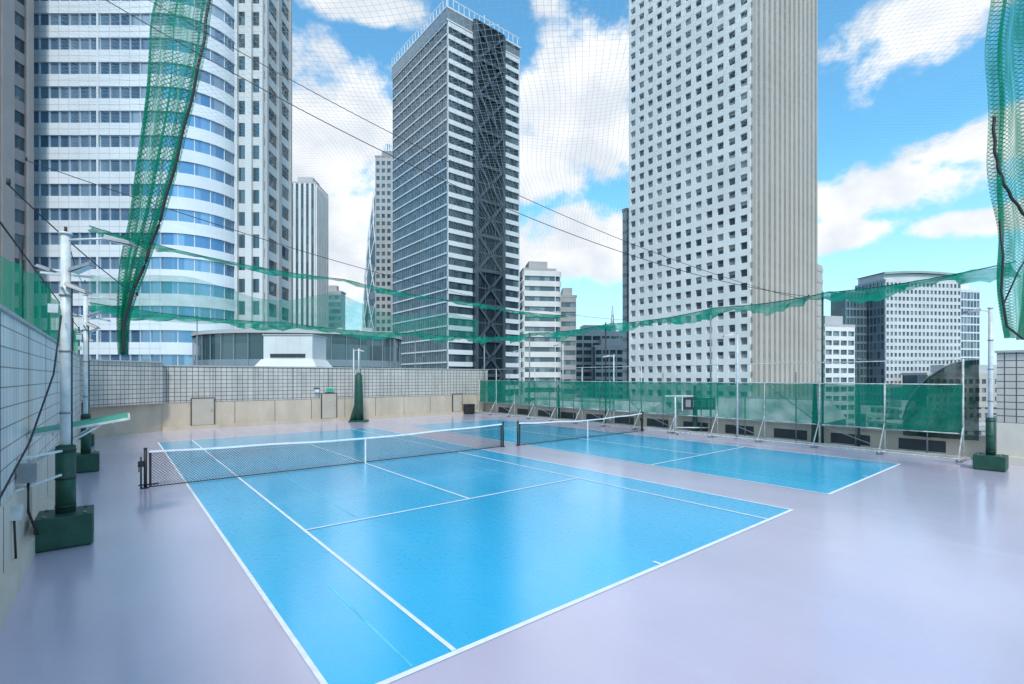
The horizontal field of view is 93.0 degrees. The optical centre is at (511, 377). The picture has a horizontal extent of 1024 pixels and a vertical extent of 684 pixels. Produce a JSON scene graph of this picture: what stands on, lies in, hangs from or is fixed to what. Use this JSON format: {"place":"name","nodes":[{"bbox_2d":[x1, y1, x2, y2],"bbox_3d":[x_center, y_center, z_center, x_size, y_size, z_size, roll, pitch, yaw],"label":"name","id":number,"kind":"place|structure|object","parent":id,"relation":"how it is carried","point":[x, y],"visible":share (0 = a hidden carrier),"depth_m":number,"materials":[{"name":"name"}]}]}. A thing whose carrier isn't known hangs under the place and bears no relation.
{"place":"outdoors","nodes":[
{"label":"outdoors","id":0,"kind":"place"},
{"bbox_2d":[0,0,33,323],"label":"grey ribbed tower","id":1,"kind":"structure","parent":0,"point":[16,93],"depth_m":73.05,"materials":[{"name":"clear glass"}]},
{"bbox_2d":[191,328,401,367],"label":"round podium building","id":2,"kind":"structure","parent":0,"point":[234,347],"depth_m":64.85,"materials":[{"name":"grey glass"}]},
{"bbox_2d":[292,177,328,327],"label":"white striped tower","id":3,"kind":"structure","parent":0,"point":[308,263],"depth_m":203.20,"materials":[{"name":"clear glass"}]},
{"bbox_2d":[25,156,627,319],"bbox_3d":[-2.900,-5.127,24.250,30.276,2.446,0.057,0,0,-43],"label":"support cable","id":4,"kind":"object","parent":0,"point":[26,158],"visible":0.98,"depth_m":18.30,"materials":[{"name":"grey metal"}]},
{"bbox_2d":[375,151,392,332],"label":"brown slender tower","id":5,"kind":"structure","parent":0,"point":[383,265],"depth_m":231.80,"materials":[{"name":"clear glass"}]},
{"bbox_2d":[149,0,803,299],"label":"support cable","id":6,"kind":"object","parent":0,"point":[437,156],"visible":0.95,"depth_m":15.67,"materials":[{"name":"grey metal"}]},
{"bbox_2d":[49,0,1014,271],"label":"overhead net","id":7,"kind":"object","parent":6,"relation":"hanging from","point":[515,110],"visible":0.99,"depth_m":15.47,"materials":[{"name":"grey fabric"}]},
{"bbox_2d":[116,0,212,354],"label":"tied back net","id":8,"kind":"object","parent":7,"relation":"attached to","point":[127,302],"visible":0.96,"depth_m":13.97,"materials":[{"name":"green fabric"}]},
{"bbox_2d":[6,178,137,295],"bbox_3d":[-9.650,-2.845,11.100,0.059,1.010,6.295,0,0,-22],"label":"support cable","id":9,"kind":"object","parent":8,"relation":"attached to","point":[8,181],"visible":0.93,"depth_m":9.43,"materials":[{"name":"black metal"}]},
{"bbox_2d":[88,225,566,337],"bbox_3d":[-11.039,-5.709,35.149,28.374,4.919,10.112,0,0,-18],"label":"perimeter net swag","id":10,"kind":"object","parent":7,"relation":"hanging from","point":[159,248],"visible":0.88,"depth_m":32.87,"materials":[{"name":"green fabric"}]},
{"bbox_2d":[106,0,808,296],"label":"support cable","id":11,"kind":"object","parent":7,"relation":"attached to","point":[414,166],"visible":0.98,"depth_m":15.53,"materials":[{"name":"grey metal"}]},
{"bbox_2d":[985,0,1023,339],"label":"tied back net","id":12,"kind":"object","parent":7,"relation":"hanging from","point":[1017,36],"visible":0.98,"depth_m":13.99,"materials":[{"name":"green fabric"}]},
{"bbox_2d":[998,220,1023,339],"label":"net edge rope","id":13,"kind":"object","parent":12,"relation":"attached to","point":[1003,301],"visible":1,"depth_m":13.78,"materials":[{"name":"fabric"}]},
{"bbox_2d":[292,0,1023,364],"label":"sky","id":14,"kind":"structure","parent":0,"point":[928,210],"materials":[{"name":"blue"}]},
{"bbox_2d":[697,398,845,425],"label":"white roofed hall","id":15,"kind":"structure","parent":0,"point":[778,417],"depth_m":57.49,"materials":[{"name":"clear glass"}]},
{"bbox_2d":[817,264,822,397],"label":"hotel annex","id":16,"kind":"object","parent":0,"point":[819,279],"visible":0.16,"depth_m":132.91,"materials":[{"name":"white concrete"}]},
{"label":"ground","id":17,"kind":"structure","parent":0,"visible":0},
{"bbox_2d":[34,0,234,364],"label":"curved office tower","id":18,"kind":"structure","parent":17,"relation":"on","point":[60,203],"depth_m":78.00,"materials":[{"name":"white glass"}]},
{"bbox_2d":[234,0,291,328],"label":"ribbed office wing","id":19,"kind":"structure","parent":17,"relation":"on","point":[253,251],"depth_m":85.33,"materials":[{"name":"white concrete"}]},
{"bbox_2d":[255,334,331,366],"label":"rooftop penthouse","id":20,"kind":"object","parent":17,"relation":"on","point":[294,350],"visible":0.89,"depth_m":52.70,"materials":[{"name":"white concrete"}]},
{"bbox_2d":[329,285,345,328],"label":"blue office block","id":21,"kind":"structure","parent":17,"relation":"on","point":[334,290],"depth_m":252.00,"materials":[{"name":"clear glass"}]},
{"bbox_2d":[362,144,392,332],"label":"cocoon tower","id":22,"kind":"structure","parent":17,"relation":"on","point":[368,293],"depth_m":252.91,"materials":[{"name":"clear glass"}]},
{"bbox_2d":[391,0,520,401],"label":"braced office tower","id":23,"kind":"structure","parent":17,"relation":"on","point":[497,285],"depth_m":158.32,"materials":[{"name":"grey glass"}]},
{"bbox_2d":[0,413,1023,683],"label":"rooftop floor","id":24,"kind":"structure","parent":17,"relation":"on","point":[886,577],"depth_m":6.92,"materials":[{"name":"paint"}]},
{"bbox_2d":[0,304,82,631],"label":"parapet wall","id":25,"kind":"structure","parent":24,"relation":"on","point":[28,349],"depth_m":8.54,"materials":[{"name":"tile"}]},
{"bbox_2d":[0,315,61,499],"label":"loose cable","id":26,"kind":"object","parent":25,"relation":"attached to","point":[30,439],"visible":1,"depth_m":7.55,"materials":[{"name":"black rubber"}]},
{"bbox_2d":[10,450,62,558],"bbox_3d":[-8.118,2.089,8.185,0.367,1.478,1.769,0,0,-26],"label":"electrical box","id":27,"kind":"object","parent":25,"relation":"on","point":[27,473],"visible":0.97,"depth_m":8.05,"materials":[{"name":"grey metal"}]},
{"bbox_2d":[0,221,79,354],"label":"wall top net","id":28,"kind":"object","parent":25,"relation":"on","point":[20,279],"depth_m":10.16,"materials":[{"name":"green fabric"}]},
{"bbox_2d":[0,311,80,572],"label":"joints","id":29,"kind":"object","parent":25,"relation":"attached to","point":[0,444],"visible":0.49,"depth_m":6.94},
{"bbox_2d":[27,413,129,462],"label":"wall bracket platform","id":30,"kind":"structure","parent":25,"relation":"attached to","point":[87,424],"depth_m":9.64,"materials":[{"name":"green paint"}]},
{"bbox_2d":[34,231,136,552],"bbox_3d":[-8.135,0.205,9.339,1.666,5.890,0.976,0,0,-24],"label":"floodlight post","id":31,"kind":"object","parent":24,"relation":"on","point":[66,522],"visible":0.99,"depth_m":9.12,"materials":[{"name":"white metal"}]},
{"bbox_2d":[64,226,85,282],"bbox_3d":[-14.025,-3.596,15.750,0.049,1.709,17.250,0,0,-40],"label":"support cable","id":32,"kind":"object","parent":31,"relation":"attached to","point":[65,228],"visible":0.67,"depth_m":11.46,"materials":[{"name":"grey metal"}]},
{"bbox_2d":[74,317,110,445],"bbox_3d":[-19.344,0.180,22.403,1.532,5.940,0.817,0,0,-22],"label":"floodlight post","id":33,"kind":"object","parent":24,"relation":"on","point":[92,434],"visible":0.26,"depth_m":22.24,"materials":[{"name":"white metal"}]},
{"bbox_2d":[73,294,121,472],"bbox_3d":[-14.000,0.180,16.421,1.628,5.940,0.875,0,0,-22],"label":"floodlight post","id":34,"kind":"object","parent":24,"relation":"on","point":[87,460],"visible":0.81,"depth_m":16.24,"materials":[{"name":"white metal"}]},
{"bbox_2d":[196,315,197,364],"bbox_3d":[-19.483,-0.350,30.062,0.300,7.000,0.300,0,0,-39],"label":"net pole","id":35,"kind":"object","parent":24,"relation":"on","point":[197,342],"visible":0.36,"depth_m":30.06,"materials":[{"name":"grey metal"}]},
{"bbox_2d":[81,359,487,437],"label":"parapet wall","id":36,"kind":"structure","parent":24,"relation":"on","point":[249,395],"depth_m":31.59,"materials":[{"name":"concrete"}]},
{"bbox_2d":[191,397,214,425],"bbox_3d":[-18.891,2.085,29.695,1.230,1.670,0.160,0,0,-39],"label":"door leaf","id":37,"kind":"object","parent":36,"relation":"on","point":[202,411],"visible":1,"depth_m":29.66,"materials":[{"name":"paint"}]},
{"bbox_2d":[166,366,442,418],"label":"joints","id":38,"kind":"object","parent":36,"relation":"attached to","point":[311,399],"visible":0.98,"depth_m":33.84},
{"bbox_2d":[321,393,336,418],"bbox_3d":[-12.995,2.020,34.530,1.080,1.800,0.160,0,0,-39],"label":"door leaf","id":39,"kind":"object","parent":36,"relation":"on","point":[328,405],"visible":1,"depth_m":34.48,"materials":[{"name":"paint"}]},
{"bbox_2d":[325,388,333,391],"bbox_3d":[-12.967,0.885,34.496,0.560,0.290,0.190,0,0,-39],"label":"exit sign","id":40,"kind":"object","parent":36,"relation":"attached to","point":[329,389],"visible":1,"depth_m":34.41,"materials":[{"name":"green plastic"}]},
{"bbox_2d":[452,394,462,411],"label":"door leaf","id":41,"kind":"object","parent":36,"relation":"on","point":[457,402],"visible":1,"depth_m":41.36,"materials":[{"name":"paint"}]},
{"bbox_2d":[348,348,368,421],"bbox_3d":[-10.892,0.568,34.400,1.283,5.235,0.800,0,0,0],"label":"padded net post","id":42,"kind":"object","parent":24,"relation":"on","point":[357,414],"visible":0.98,"depth_m":34.17,"materials":[{"name":"green fabric"}]},
{"bbox_2d":[353,349,364,406],"bbox_3d":[-11.270,0.530,35.600,0.940,5.240,0.300,0,0,0],"label":"floodlight post","id":43,"kind":"object","parent":24,"relation":"on","point":[353,374],"visible":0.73,"depth_m":35.55,"materials":[{"name":"white metal"}]},
{"bbox_2d":[414,331,415,367],"bbox_3d":[-7.885,-0.350,39.575,0.300,7.000,0.300,0,0,-39],"label":"net pole","id":44,"kind":"object","parent":24,"relation":"on","point":[415,350],"visible":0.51,"depth_m":39.57,"materials":[{"name":"grey metal"}]},
{"bbox_2d":[463,404,474,413],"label":"equipment box","id":45,"kind":"object","parent":24,"relation":"on","point":[468,408],"visible":0.98,"depth_m":41.51,"materials":[{"name":"black paint"}]},
{"bbox_2d":[157,428,792,683],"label":"tennis court","id":46,"kind":"object","parent":24,"relation":"on","point":[383,571],"visible":0.97,"depth_m":9.66,"materials":[{"name":"paint"}]},
{"bbox_2d":[138,421,504,488],"bbox_3d":[-5.404,2.575,17.824,13.190,1.150,0.264,0,0,-39],"label":"tennis net","id":47,"kind":"object","parent":46,"relation":"on","point":[141,463],"visible":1,"depth_m":16.24,"materials":[{"name":"fabric"}]},
{"bbox_2d":[484,335,484,411],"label":"net pole","id":48,"kind":"object","parent":24,"relation":"on","point":[484,370],"visible":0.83,"depth_m":42.59,"materials":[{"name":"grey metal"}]},
{"bbox_2d":[512,350,520,379],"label":"floodlight post","id":49,"kind":"object","parent":24,"relation":"on","point":[520,362],"visible":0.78,"depth_m":40.46,"materials":[{"name":"white metal"}]},
{"bbox_2d":[528,332,529,415],"bbox_3d":[1.372,-0.200,37.985,0.300,6.700,0.300,0,0,-39],"label":"net pole","id":50,"kind":"object","parent":24,"relation":"on","point":[529,365],"visible":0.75,"depth_m":37.94,"materials":[{"name":"grey metal"}]},
{"bbox_2d":[88,261,1018,343],"bbox_3d":[-0.050,-3.421,31.780,21.091,1.496,41.465,0,0,-79],"label":"perimeter net swag","id":51,"kind":"object","parent":50,"relation":"hanging from","point":[887,291],"visible":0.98,"depth_m":27.36,"materials":[{"name":"green fabric"}]},
{"bbox_2d":[553,343,563,380],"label":"floodlight post","id":52,"kind":"object","parent":24,"relation":"on","point":[562,359],"visible":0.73,"depth_m":37.18,"materials":[{"name":"white metal"}]},
{"bbox_2d":[605,322,606,422],"bbox_3d":[6.192,-0.250,32.109,0.300,6.800,0.300,0,0,-39],"label":"net pole","id":53,"kind":"object","parent":24,"relation":"on","point":[605,368],"visible":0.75,"depth_m":32.07,"materials":[{"name":"grey metal"}]},
{"bbox_2d":[602,354,614,422],"bbox_3d":[6.295,0.830,31.500,0.890,4.640,0.300,0,0,0],"label":"floodlight post","id":54,"kind":"object","parent":24,"relation":"on","point":[613,374],"visible":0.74,"depth_m":31.47,"materials":[{"name":"white metal"}]},
{"bbox_2d":[408,419,900,494],"bbox_3d":[3.668,3.140,24.645,7.270,0.012,24.140,0,0,-39],"label":"tennis court","id":55,"kind":"object","parent":24,"relation":"on","point":[730,461],"visible":0.95,"depth_m":19.29,"materials":[{"name":"paint"}]},
{"bbox_2d":[516,411,645,445],"bbox_3d":[4.051,2.575,25.384,9.900,1.150,0.264,0,0,-39],"label":"tennis net","id":56,"kind":"object","parent":55,"relation":"on","point":[535,423],"visible":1,"depth_m":24.66,"materials":[{"name":"fabric"}]},
{"bbox_2d":[665,395,721,434],"bbox_3d":[10.001,2.080,27.017,2.900,2.140,1.020,0,0,4],"label":"portable scoreboard","id":57,"kind":"object","parent":24,"relation":"on","point":[686,403],"visible":0.49,"depth_m":27.01,"materials":[{"name":"white metal"}]},
{"bbox_2d":[709,305,711,432],"bbox_3d":[10.821,-0.400,26.465,0.300,7.100,0.300,0,0,-39],"label":"net pole","id":58,"kind":"object","parent":24,"relation":"on","point":[710,306],"visible":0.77,"depth_m":26.43,"materials":[{"name":"grey metal"}]},
{"bbox_2d":[475,358,978,462],"bbox_3d":[6.728,1.220,30.730,1.280,3.860,32.991,0,0,-39],"label":"netting fence","id":59,"kind":"object","parent":24,"relation":"on","point":[940,403],"visible":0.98,"depth_m":22.85,"materials":[{"name":"green fabric"}]},
{"bbox_2d":[556,407,559,418],"bbox_3d":[3.363,1.801,35.479,0.304,2.504,0.320,0,0,-39],"label":"rolled net","id":60,"kind":"object","parent":59,"relation":"attached to","point":[558,412],"visible":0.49,"depth_m":35.37,"materials":[{"name":"green fabric"}]},
{"bbox_2d":[692,412,697,431],"bbox_3d":[10.212,1.751,27.129,0.304,2.604,0.320,0,0,-39],"label":"rolled net","id":61,"kind":"object","parent":59,"relation":"attached to","point":[694,421],"visible":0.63,"depth_m":27.02,"materials":[{"name":"green fabric"}]},
{"bbox_2d":[811,424,818,442],"bbox_3d":[14.017,1.651,22.490,0.304,2.804,0.320,0,0,-39],"label":"rolled net","id":62,"kind":"object","parent":59,"relation":"attached to","point":[813,429],"visible":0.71,"depth_m":22.39,"materials":[{"name":"green fabric"}]},
{"bbox_2d":[722,333,738,438],"bbox_3d":[11.295,0.430,25.000,0.890,5.440,0.300,0,0,0],"label":"floodlight post","id":63,"kind":"object","parent":24,"relation":"on","point":[737,383],"visible":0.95,"depth_m":24.96,"materials":[{"name":"white metal"}]},
{"bbox_2d":[480,402,996,460],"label":"parapet","id":64,"kind":"structure","parent":24,"relation":"on","point":[895,439],"depth_m":23.94,"materials":[{"name":"beige paint"}]},
{"bbox_2d":[821,291,823,442],"bbox_3d":[14.246,-0.400,22.289,0.300,7.100,0.300,0,0,-39],"label":"net pole","id":65,"kind":"object","parent":24,"relation":"on","point":[822,354],"visible":0.76,"depth_m":22.25,"materials":[{"name":"grey metal"}]},
{"bbox_2d":[857,358,859,446],"bbox_3d":[15.134,1.150,21.207,0.300,4.000,0.300,0,0,-39],"label":"net pole","id":66,"kind":"object","parent":24,"relation":"on","point":[858,429],"visible":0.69,"depth_m":21.17,"materials":[{"name":"grey metal"}]},
{"bbox_2d":[754,457,996,500],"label":"deck seams","id":67,"kind":"object","parent":24,"relation":"on","point":[923,489],"visible":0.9,"depth_m":15.09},
{"bbox_2d":[962,307,1008,471],"bbox_3d":[16.123,0.380,16.584,1.172,5.540,1.064,0,0,-39],"label":"floodlight post","id":68,"kind":"object","parent":24,"relation":"on","point":[990,459],"visible":1,"depth_m":16.53,"materials":[{"name":"white metal"}]},
{"bbox_2d":[994,350,1023,466],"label":"parapet wall","id":69,"kind":"structure","parent":24,"relation":"on","point":[1010,403],"depth_m":17.49,"materials":[{"name":"concrete"}]},
{"bbox_2d":[520,261,560,390],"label":"rounded office block","id":70,"kind":"structure","parent":17,"relation":"on","point":[540,284],"depth_m":172.78,"materials":[{"name":"white glass"}]},
{"bbox_2d":[560,288,576,396],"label":"grey office block","id":71,"kind":"structure","parent":17,"relation":"on","point":[568,303],"depth_m":181.70,"materials":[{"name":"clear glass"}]},
{"bbox_2d":[576,325,622,386],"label":"teal office block","id":72,"kind":"structure","parent":17,"relation":"on","point":[586,342],"depth_m":228.28,"materials":[{"name":"clear glass"}]},
{"bbox_2d":[592,339,622,391],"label":"teal office block","id":73,"kind":"structure","parent":17,"relation":"on","point":[614,346],"depth_m":222.00,"materials":[{"name":"clear glass"}]},
{"bbox_2d":[622,208,628,391],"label":"hotel annex","id":74,"kind":"object","parent":17,"relation":"on","point":[625,304],"visible":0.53,"depth_m":140.60,"materials":[{"name":"grey concrete"}]},
{"bbox_2d":[629,0,817,397],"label":"hotel tower","id":75,"kind":"structure","parent":17,"relation":"on","point":[763,240],"depth_m":120.33,"materials":[{"name":"white concrete"}]},
{"bbox_2d":[526,386,996,435],"bbox_3d":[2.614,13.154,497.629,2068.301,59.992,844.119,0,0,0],"label":"distant city blocks","id":76,"kind":"structure","parent":17,"relation":"on","point":[983,413],"depth_m":187.35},
{"bbox_2d":[824,316,854,425],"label":"white apartment block","id":77,"kind":"structure","parent":17,"relation":"on","point":[839,340],"depth_m":163.06,"materials":[{"name":"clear glass"}]},
{"bbox_2d":[831,291,866,384],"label":"dark glass block","id":78,"kind":"structure","parent":17,"relation":"on","point":[853,313],"depth_m":207.76,"materials":[{"name":"glass"}]},
{"bbox_2d":[855,279,960,396],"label":"grey office complex","id":79,"kind":"structure","parent":17,"relation":"on","point":[922,322],"depth_m":202.19,"materials":[{"name":"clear glass"}]},
{"bbox_2d":[857,271,955,284],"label":"shallow arched roof","id":80,"kind":"structure","parent":79,"relation":"on","point":[911,275],"depth_m":202.26,"materials":[{"name":"white metal"}]},
{"bbox_2d":[901,365,996,405],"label":"brick block","id":81,"kind":"structure","parent":17,"relation":"on","point":[913,378],"depth_m":188.82,"materials":[{"name":"concrete"}]},
{"bbox_2d":[961,283,979,364],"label":"glass annex","id":82,"kind":"object","parent":17,"relation":"on","point":[970,332],"visible":0.23,"depth_m":213.25,"materials":[{"name":"glass"}]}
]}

